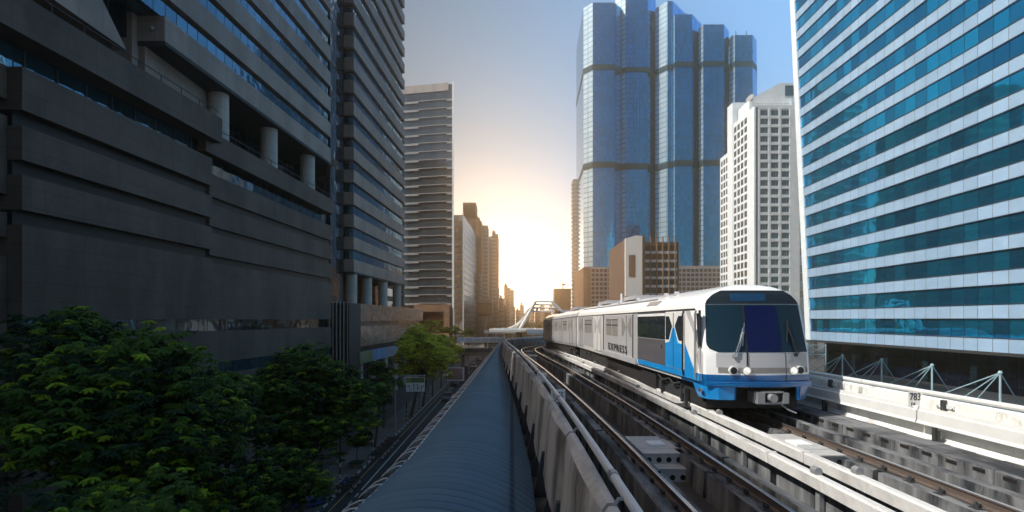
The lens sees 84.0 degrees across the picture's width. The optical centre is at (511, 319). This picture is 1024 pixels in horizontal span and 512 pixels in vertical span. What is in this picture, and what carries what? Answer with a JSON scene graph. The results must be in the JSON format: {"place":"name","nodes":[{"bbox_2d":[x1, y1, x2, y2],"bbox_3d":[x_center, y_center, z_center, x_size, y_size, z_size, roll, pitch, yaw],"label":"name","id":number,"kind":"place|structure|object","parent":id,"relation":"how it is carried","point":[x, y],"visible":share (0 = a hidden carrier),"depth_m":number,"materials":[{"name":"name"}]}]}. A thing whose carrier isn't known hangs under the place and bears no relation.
{"place":"outdoors","nodes":[
{"label":"outdoors","id":0,"kind":"place"},
{"bbox_2d":[280,343,483,511],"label":"pavement","id":1,"kind":"structure","parent":0,"point":[363,453],"depth_m":72.70,"materials":[{"name":"grey concrete"}]},
{"bbox_2d":[290,497,326,510],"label":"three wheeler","id":2,"kind":"object","parent":1,"relation":"on","point":[295,507],"visible":0.31,"depth_m":44.95,"materials":[{"name":"metal"}]},
{"bbox_2d":[346,460,365,467],"bbox_3d":[-15.725,14.615,57.500,1.550,0.470,1.600,0,0,0],"label":"planter","id":3,"kind":"object","parent":1,"relation":"on","point":[356,464],"visible":1,"depth_m":56.85,"materials":[{"name":"concrete"}]},
{"bbox_2d":[342,431,374,461],"bbox_3d":[-15.224,12.946,56.887,2.755,3.730,2.848,0,0,19],"label":"street tree","id":4,"kind":"object","parent":3,"relation":"in","point":[358,440],"visible":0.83,"depth_m":56.32,"materials":[{"name":"green plant"}]},
{"bbox_2d":[363,380,394,447],"bbox_3d":[-15.596,11.031,65.996,4.592,7.972,5.763,0,0,0],"label":"street tree","id":5,"kind":"object","parent":1,"relation":"on","point":[385,388],"visible":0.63,"depth_m":64.27,"materials":[{"name":"green plant"}]},
{"bbox_2d":[365,361,405,427],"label":"street tree","id":6,"kind":"object","parent":1,"relation":"on","point":[380,372],"visible":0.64,"depth_m":76.90,"materials":[{"name":"green plant"}]},
{"bbox_2d":[394,375,425,432],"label":"gantry sign","id":7,"kind":"object","parent":1,"relation":"on","point":[415,384],"visible":0.98,"depth_m":74.32,"materials":[{"name":"grey metal"}]},
{"bbox_2d":[390,320,462,417],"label":"street tree","id":8,"kind":"object","parent":1,"relation":"on","point":[417,358],"visible":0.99,"depth_m":84.82,"materials":[{"name":"green plant"}]},
{"bbox_2d":[405,330,451,406],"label":"street tree","id":9,"kind":"object","parent":1,"relation":"on","point":[443,338],"visible":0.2,"depth_m":96.90,"materials":[{"name":"green plant"}]},
{"bbox_2d":[343,0,422,389],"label":"office building","id":10,"kind":"structure","parent":0,"point":[373,145],"depth_m":109.21,"materials":[{"name":"concrete"}]},
{"bbox_2d":[345,250,401,274],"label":"ribbon window","id":11,"kind":"structure","parent":10,"relation":"in","point":[349,254],"depth_m":107.64,"materials":[{"name":"blue glass"}]},
{"bbox_2d":[345,228,401,257],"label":"ribbon window","id":12,"kind":"structure","parent":10,"relation":"in","point":[349,232],"depth_m":107.31,"materials":[{"name":"blue glass"}]},
{"bbox_2d":[345,205,401,240],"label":"ribbon window","id":13,"kind":"structure","parent":10,"relation":"in","point":[349,209],"depth_m":107.31,"materials":[{"name":"blue glass"}]},
{"bbox_2d":[345,183,401,224],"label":"ribbon window","id":14,"kind":"structure","parent":10,"relation":"in","point":[349,187],"depth_m":107.31,"materials":[{"name":"blue glass"}]},
{"bbox_2d":[345,161,401,207],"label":"ribbon window","id":15,"kind":"structure","parent":10,"relation":"in","point":[348,164],"depth_m":107.97,"materials":[{"name":"blue glass"}]},
{"bbox_2d":[345,139,401,190],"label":"ribbon window","id":16,"kind":"structure","parent":10,"relation":"in","point":[348,142],"depth_m":107.97,"materials":[{"name":"blue glass"}]},
{"bbox_2d":[345,116,401,174],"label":"ribbon window","id":17,"kind":"structure","parent":10,"relation":"in","point":[349,120],"depth_m":107.31,"materials":[{"name":"blue glass"}]},
{"bbox_2d":[345,94,401,157],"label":"ribbon window","id":18,"kind":"structure","parent":10,"relation":"in","point":[348,97],"depth_m":107.31,"materials":[{"name":"blue glass"}]},
{"bbox_2d":[345,72,401,141],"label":"ribbon window","id":19,"kind":"structure","parent":10,"relation":"in","point":[348,75],"depth_m":106.69,"materials":[{"name":"blue glass"}]},
{"bbox_2d":[345,50,401,124],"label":"ribbon window","id":20,"kind":"structure","parent":10,"relation":"in","point":[348,53],"depth_m":107.31,"materials":[{"name":"blue glass"}]},
{"bbox_2d":[345,27,401,107],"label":"ribbon window","id":21,"kind":"structure","parent":10,"relation":"in","point":[348,30],"depth_m":106.69,"materials":[{"name":"blue glass"}]},
{"bbox_2d":[345,5,401,91],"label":"ribbon window","id":22,"kind":"structure","parent":10,"relation":"in","point":[348,8],"depth_m":107.31,"materials":[{"name":"blue glass"}]},
{"bbox_2d":[359,344,402,363],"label":"shop fascia","id":23,"kind":"structure","parent":10,"relation":"attached to","point":[373,355],"depth_m":101.81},
{"bbox_2d":[360,0,401,74],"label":"ribbon window","id":24,"kind":"structure","parent":10,"relation":"in","point":[361,1],"depth_m":114.12,"materials":[{"name":"blue glass"}]},
{"bbox_2d":[371,0,401,57],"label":"ribbon window","id":25,"kind":"structure","parent":10,"relation":"in","point":[373,2],"depth_m":118.61,"materials":[{"name":"blue glass"}]},
{"bbox_2d":[401,138,404,306],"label":"office building","id":26,"kind":"structure","parent":0,"point":[403,241],"depth_m":242.76,"materials":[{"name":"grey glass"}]},
{"bbox_2d":[321,347,494,511],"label":"road","id":27,"kind":"structure","parent":0,"point":[343,503],"depth_m":66.56,"materials":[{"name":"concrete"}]},
{"bbox_2d":[0,463,211,511],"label":"street tree","id":28,"kind":"object","parent":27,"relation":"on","point":[108,496],"visible":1,"depth_m":15.67,"materials":[{"name":"green plant"}]},
{"bbox_2d":[215,445,336,511],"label":"street tree","id":29,"kind":"object","parent":27,"relation":"on","point":[293,482],"visible":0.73,"depth_m":30.25,"materials":[{"name":"green plant"}]},
{"bbox_2d":[239,341,387,511],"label":"street tree","id":30,"kind":"object","parent":27,"relation":"on","point":[302,423],"visible":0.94,"depth_m":38.12,"materials":[{"name":"green plant"}]},
{"bbox_2d":[328,356,484,511],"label":"road markings","id":31,"kind":"object","parent":27,"relation":"on","point":[392,454],"visible":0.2,"depth_m":60.84,"materials":[{"name":"paint"}]},
{"bbox_2d":[447,366,467,391],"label":"advertising panel","id":32,"kind":"object","parent":27,"relation":"on","point":[458,373],"visible":0.86,"depth_m":117.93,"materials":[{"name":"grey metal"}]},
{"bbox_2d":[457,337,504,369],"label":"footbridge","id":33,"kind":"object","parent":27,"relation":"on","point":[474,351],"visible":0.85,"depth_m":160.00,"materials":[{"name":"white paint"}]},
{"bbox_2d":[477,303,491,347],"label":"billboard","id":34,"kind":"object","parent":27,"relation":"on","point":[484,309],"visible":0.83,"depth_m":299.90,"materials":[{"name":"brown metal"}]},
{"bbox_2d":[492,304,497,336],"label":"building","id":35,"kind":"structure","parent":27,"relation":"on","point":[494,315],"depth_m":400.00,"materials":[{"name":"concrete"}]},
{"bbox_2d":[484,330,515,347],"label":"station roof","id":36,"kind":"structure","parent":27,"relation":"on","point":[487,332],"depth_m":185.00,"materials":[{"name":"white paint"}]},
{"bbox_2d":[402,81,453,341],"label":"office tower","id":37,"kind":"structure","parent":0,"point":[428,123],"depth_m":264.16,"materials":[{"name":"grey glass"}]},
{"bbox_2d":[175,335,823,508],"bbox_3d":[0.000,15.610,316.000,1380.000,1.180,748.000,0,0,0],"label":"ground","id":38,"kind":"structure","parent":0,"point":[403,396],"depth_m":97.98,"materials":[{"name":"grey concrete"}]},
{"bbox_2d":[0,0,332,511],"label":"office building","id":39,"kind":"structure","parent":38,"relation":"on","point":[153,153],"depth_m":48.45,"materials":[{"name":"grey concrete"}]},
{"bbox_2d":[112,0,327,145],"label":"ribbon window","id":40,"kind":"structure","parent":39,"relation":"in","point":[138,7],"depth_m":53.46,"materials":[{"name":"blue glass"}]},
{"bbox_2d":[197,0,327,119],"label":"ribbon window","id":41,"kind":"structure","parent":39,"relation":"in","point":[210,7],"depth_m":63.97,"materials":[{"name":"blue glass"}]},
{"bbox_2d":[237,0,327,94],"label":"ribbon window","id":42,"kind":"structure","parent":39,"relation":"in","point":[250,10],"depth_m":69.34,"materials":[{"name":"blue glass"}]},
{"bbox_2d":[268,0,327,68],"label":"ribbon window","id":43,"kind":"structure","parent":39,"relation":"in","point":[273,2],"depth_m":74.12,"materials":[{"name":"blue glass"}]},
{"bbox_2d":[294,0,327,42],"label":"ribbon window","id":44,"kind":"structure","parent":39,"relation":"in","point":[298,2],"depth_m":78.61,"materials":[{"name":"blue glass"}]},
{"bbox_2d":[150,464,280,511],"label":"street tree","id":45,"kind":"object","parent":38,"relation":"on","point":[224,489],"visible":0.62,"depth_m":24.89,"materials":[{"name":"green plant"}]},
{"bbox_2d":[328,302,360,415],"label":"glass annex","id":46,"kind":"object","parent":38,"relation":"on","point":[344,322],"visible":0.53,"depth_m":87.60,"materials":[{"name":"glass"}]},
{"bbox_2d":[294,0,342,302],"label":"glass link","id":47,"kind":"object","parent":46,"relation":"on","point":[328,179],"visible":0.11,"depth_m":91.22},
{"bbox_2d":[317,356,474,511],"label":"kerb","id":48,"kind":"structure","parent":38,"relation":"on","point":[356,474],"depth_m":59.61,"materials":[{"name":"grey concrete"}]},
{"bbox_2d":[442,325,464,363],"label":"street tree","id":49,"kind":"object","parent":38,"relation":"on","point":[448,330],"visible":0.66,"depth_m":189.39,"materials":[{"name":"green plant"}]},
{"bbox_2d":[454,212,476,344],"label":"office tower","id":50,"kind":"structure","parent":38,"relation":"on","point":[465,276],"depth_m":335.52,"materials":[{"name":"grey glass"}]},
{"bbox_2d":[463,202,477,232],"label":"apartment tower","id":51,"kind":"structure","parent":38,"relation":"on","point":[470,211],"depth_m":417.40,"materials":[{"name":"brown concrete"}]},
{"bbox_2d":[476,217,482,336],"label":"apartment tower","id":52,"kind":"structure","parent":38,"relation":"on","point":[479,229],"depth_m":414.40,"materials":[{"name":"brown concrete"}]},
{"bbox_2d":[478,272,480,336],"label":"building","id":53,"kind":"structure","parent":38,"relation":"on","point":[479,301],"depth_m":407.20,"materials":[{"name":"concrete"}]},
{"bbox_2d":[483,225,488,336],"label":"apartment tower","id":54,"kind":"structure","parent":38,"relation":"on","point":[485,261],"depth_m":443.20,"materials":[{"name":"brown concrete"}]},
{"bbox_2d":[489,230,498,309],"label":"apartment tower","id":55,"kind":"structure","parent":38,"relation":"on","point":[494,267],"depth_m":472.00,"materials":[{"name":"beige concrete"}]},
{"bbox_2d":[483,321,542,336],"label":"trees","id":56,"kind":"object","parent":38,"relation":"on","point":[526,325],"visible":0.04,"depth_m":427.96,"materials":[{"name":"green plant"}]},
{"bbox_2d":[489,301,561,337],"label":"cable bridge","id":57,"kind":"structure","parent":38,"relation":"on","point":[527,313],"depth_m":150.00,"materials":[{"name":"white paint"}]},
{"bbox_2d":[571,179,575,307],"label":"apartment tower","id":58,"kind":"structure","parent":38,"relation":"on","point":[573,226],"depth_m":450.00,"materials":[{"name":"beige concrete"}]},
{"bbox_2d":[790,96,817,357],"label":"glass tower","id":59,"kind":"structure","parent":38,"relation":"on","point":[813,345],"depth_m":221.00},
{"bbox_2d":[814,354,1023,405],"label":"mast canopy","id":60,"kind":"object","parent":38,"relation":"on","point":[986,395],"visible":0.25,"depth_m":65.00,"materials":[{"name":"white metal"}]},
{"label":"viaduct","id":61,"kind":"object","parent":38,"relation":"on","visible":0},
{"bbox_2d":[536,362,717,511],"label":"track bed","id":62,"kind":"object","parent":61,"relation":"on","point":[702,504],"depth_m":11.81,"materials":[{"name":"concrete"}]},
{"bbox_2d":[501,336,642,511],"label":"viaduct barrier","id":63,"kind":"object","parent":62,"relation":"on","point":[566,476],"visible":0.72,"depth_m":9.86,"materials":[{"name":"concrete"}]},
{"bbox_2d":[342,338,535,511],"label":"skywalk canopy","id":64,"kind":"object","parent":63,"relation":"attached to","point":[465,450],"visible":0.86,"depth_m":11.60,"materials":[{"name":"grey metal"}]},
{"bbox_2d":[625,436,685,481],"bbox_3d":[3.375,3.170,13.141,1.111,0.560,2.250,0,0,0],"label":"cable box","id":65,"kind":"object","parent":62,"relation":"on","point":[662,455],"visible":0.71,"depth_m":12.48,"materials":[{"name":"concrete"}]},
{"bbox_2d":[514,341,817,511],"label":"railway track","id":66,"kind":"structure","parent":62,"relation":"on","point":[719,481],"depth_m":11.47,"materials":[{"name":"metal"}]},
{"bbox_2d":[543,345,894,511],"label":"power rail","id":67,"kind":"object","parent":62,"relation":"on","point":[813,487],"visible":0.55,"depth_m":11.55,"materials":[{"name":"grey metal"}]},
{"bbox_2d":[551,349,946,511],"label":"power rail","id":68,"kind":"object","parent":62,"relation":"on","point":[854,478],"visible":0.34,"depth_m":10.59,"materials":[{"name":"grey metal"}]},
{"bbox_2d":[574,355,1023,511],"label":"railway track","id":69,"kind":"structure","parent":62,"relation":"on","point":[944,489],"depth_m":10.66,"materials":[{"name":"concrete"}]},
{"bbox_2d":[543,285,811,413],"bbox_3d":[6.431,1.159,47.358,6.273,4.907,65.110,0,0,0],"label":"train","id":70,"kind":"object","parent":69,"relation":"on","point":[737,346],"visible":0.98,"depth_m":15.75,"materials":[{"name":"white paint"}]},
{"bbox_2d":[791,408,821,419],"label":"trough block","id":71,"kind":"structure","parent":62,"relation":"on","point":[799,411],"depth_m":16.47,"materials":[{"name":"concrete"}]},
{"bbox_2d":[769,434,846,466],"bbox_3d":[6.518,3.130,13.023,0.990,0.640,2.249,0,0,0],"label":"cable box","id":72,"kind":"object","parent":62,"relation":"on","point":[822,451],"visible":0.35,"depth_m":12.54,"materials":[{"name":"metal"}]},
{"bbox_2d":[802,411,839,424],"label":"trough block","id":73,"kind":"structure","parent":62,"relation":"on","point":[808,416],"depth_m":15.79,"materials":[{"name":"concrete"}]},
{"bbox_2d":[815,415,853,428],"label":"trough block","id":74,"kind":"structure","parent":62,"relation":"on","point":[821,420],"depth_m":15.14,"materials":[{"name":"concrete"}]},
{"bbox_2d":[828,419,866,433],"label":"trough block","id":75,"kind":"structure","parent":62,"relation":"on","point":[835,425],"depth_m":14.57,"materials":[{"name":"concrete"}]},
{"bbox_2d":[843,423,886,438],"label":"trough block","id":76,"kind":"structure","parent":62,"relation":"on","point":[850,430],"depth_m":13.91,"materials":[{"name":"concrete"}]},
{"bbox_2d":[858,428,906,444],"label":"trough block","id":77,"kind":"structure","parent":62,"relation":"on","point":[867,435],"depth_m":13.26,"materials":[{"name":"concrete"}]},
{"bbox_2d":[876,434,923,450],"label":"trough block","id":78,"kind":"structure","parent":62,"relation":"on","point":[886,441],"depth_m":12.69,"materials":[{"name":"concrete"}]},
{"bbox_2d":[797,371,1023,465],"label":"viaduct barrier","id":79,"kind":"object","parent":62,"relation":"on","point":[991,428],"visible":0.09,"depth_m":12.50,"materials":[{"name":"concrete"}]},
{"bbox_2d":[908,392,922,406],"bbox_3d":[9.182,1.895,12.963,0.330,0.490,0.055,0,0,0],"label":"marker sign","id":80,"kind":"object","parent":79,"relation":"attached to","point":[913,398],"visible":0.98,"depth_m":12.94,"materials":[{"name":"grey metal"}]},
{"bbox_2d":[895,439,950,457],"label":"trough block","id":81,"kind":"structure","parent":62,"relation":"on","point":[907,447],"depth_m":12.04,"materials":[{"name":"concrete"}]},
{"bbox_2d":[916,446,974,465],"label":"trough block","id":82,"kind":"structure","parent":62,"relation":"on","point":[929,454],"depth_m":11.42,"materials":[{"name":"concrete"}]},
{"bbox_2d":[939,453,1001,474],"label":"trough block","id":83,"kind":"structure","parent":62,"relation":"on","point":[954,462],"depth_m":10.78,"materials":[{"name":"concrete"}]},
{"bbox_2d":[965,461,1023,484],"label":"trough block","id":84,"kind":"structure","parent":62,"relation":"on","point":[982,470],"depth_m":10.15,"materials":[{"name":"concrete"}]},
{"bbox_2d":[994,470,1023,494],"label":"trough block","id":85,"kind":"structure","parent":62,"relation":"on","point":[1012,480],"depth_m":9.60,"materials":[{"name":"concrete"}]},
{"bbox_2d":[553,271,570,313],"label":"unfinished building","id":86,"kind":"structure","parent":0,"point":[562,298],"depth_m":400.00,"materials":[{"name":"brown concrete"}]},
{"bbox_2d":[574,267,608,306],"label":"podium building","id":87,"kind":"structure","parent":0,"point":[591,286],"depth_m":340.10,"materials":[{"name":"brown concrete"}]},
{"bbox_2d":[402,0,793,321],"label":"sky","id":88,"kind":"structure","parent":0,"point":[511,64],"materials":[{"name":"blue"}]},
{"bbox_2d":[609,235,678,299],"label":"office building","id":89,"kind":"structure","parent":0,"point":[638,265],"depth_m":228.78,"materials":[{"name":"brown concrete"}]},
{"bbox_2d":[576,0,756,271],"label":"skyscraper","id":90,"kind":"structure","parent":0,"point":[661,89],"depth_m":380.00,"materials":[{"name":"blue glass"}]},
{"bbox_2d":[679,266,719,292],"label":"podium building","id":91,"kind":"structure","parent":0,"point":[693,278],"depth_m":340.00,"materials":[{"name":"grey concrete"}]},
{"bbox_2d":[720,83,799,305],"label":"apartment building","id":92,"kind":"structure","parent":0,"point":[759,221],"depth_m":215.93,"materials":[{"name":"white concrete"}]},
{"bbox_2d":[790,0,1023,396],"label":"glass office building","id":93,"kind":"structure","parent":0,"point":[909,118],"depth_m":78.11,"materials":[{"name":"teal glass"}]},
{"bbox_2d":[796,0,826,29],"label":"ribbon window","id":94,"kind":"structure","parent":93,"relation":"in","point":[817,4],"depth_m":105.42,"materials":[{"name":"blue glass"}]},
{"bbox_2d":[797,0,849,48],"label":"ribbon window","id":95,"kind":"structure","parent":93,"relation":"in","point":[839,4],"depth_m":101.33,"materials":[{"name":"blue glass"}]},
{"bbox_2d":[798,0,876,67],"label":"ribbon window","id":96,"kind":"structure","parent":93,"relation":"in","point":[864,5],"depth_m":96.64,"materials":[{"name":"blue glass"}]},
{"bbox_2d":[799,0,908,87],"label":"ribbon window","id":97,"kind":"structure","parent":93,"relation":"in","point":[894,5],"depth_m":91.83,"materials":[{"name":"blue glass"}]},
{"bbox_2d":[800,0,946,107],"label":"ribbon window","id":98,"kind":"structure","parent":93,"relation":"in","point":[928,6],"depth_m":86.27,"materials":[{"name":"blue glass"}]},
{"bbox_2d":[801,0,992,126],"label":"ribbon window","id":99,"kind":"structure","parent":93,"relation":"in","point":[969,7],"depth_m":80.53,"materials":[{"name":"blue glass"}]},
{"bbox_2d":[802,0,1023,146],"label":"ribbon window","id":100,"kind":"structure","parent":93,"relation":"in","point":[1014,12],"depth_m":75.49,"materials":[{"name":"blue glass"}]},
{"bbox_2d":[803,33,1023,166],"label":"ribbon window","id":101,"kind":"structure","parent":93,"relation":"in","point":[1014,47],"depth_m":75.30,"materials":[{"name":"blue glass"}]},
{"bbox_2d":[804,69,1023,186],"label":"ribbon window","id":102,"kind":"structure","parent":93,"relation":"in","point":[1014,82],"depth_m":75.30,"materials":[{"name":"blue glass"}]},
{"bbox_2d":[805,105,1023,206],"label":"ribbon window","id":103,"kind":"structure","parent":93,"relation":"in","point":[1012,118],"depth_m":75.12,"materials":[{"name":"blue glass"}]},
{"bbox_2d":[806,140,1023,226],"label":"ribbon window","id":104,"kind":"structure","parent":93,"relation":"in","point":[1012,153],"depth_m":75.12,"materials":[{"name":"blue glass"}]},
{"bbox_2d":[807,176,1023,247],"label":"ribbon window","id":105,"kind":"structure","parent":93,"relation":"in","point":[1012,188],"depth_m":75.12,"materials":[{"name":"blue glass"}]},
{"bbox_2d":[808,212,1023,267],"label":"ribbon window","id":106,"kind":"structure","parent":93,"relation":"in","point":[1012,223],"depth_m":74.93,"materials":[{"name":"blue glass"}]},
{"bbox_2d":[809,247,1023,288],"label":"ribbon window","id":107,"kind":"structure","parent":93,"relation":"in","point":[1011,258],"depth_m":74.93,"materials":[{"name":"blue glass"}]},
{"bbox_2d":[810,283,1023,309],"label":"ribbon window","id":108,"kind":"structure","parent":93,"relation":"in","point":[1006,293],"depth_m":74.93,"materials":[{"name":"blue glass"}]},
{"bbox_2d":[811,319,1023,338],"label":"ribbon window","id":109,"kind":"structure","parent":93,"relation":"in","point":[993,328],"depth_m":74.93,"materials":[{"name":"blue glass"}]},
{"label":"side road","id":110,"kind":"structure","parent":0,"visible":0},
{"bbox_2d":[0,305,196,495],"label":"street tree","id":111,"kind":"object","parent":110,"relation":"on","point":[47,332],"visible":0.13,"depth_m":23.20,"materials":[{"name":"green plant"}]},
{"bbox_2d":[0,320,254,504],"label":"street tree","id":112,"kind":"object","parent":110,"relation":"on","point":[110,389],"visible":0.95,"depth_m":19.67,"materials":[{"name":"green plant"}]},
{"bbox_2d":[177,368,278,469],"bbox_3d":[-16.394,8.779,29.646,7.235,12.540,7.755,0,0,-42],"label":"street tree","id":113,"kind":"object","parent":110,"relation":"on","point":[255,419],"visible":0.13,"depth_m":29.71,"materials":[{"name":"green plant"}]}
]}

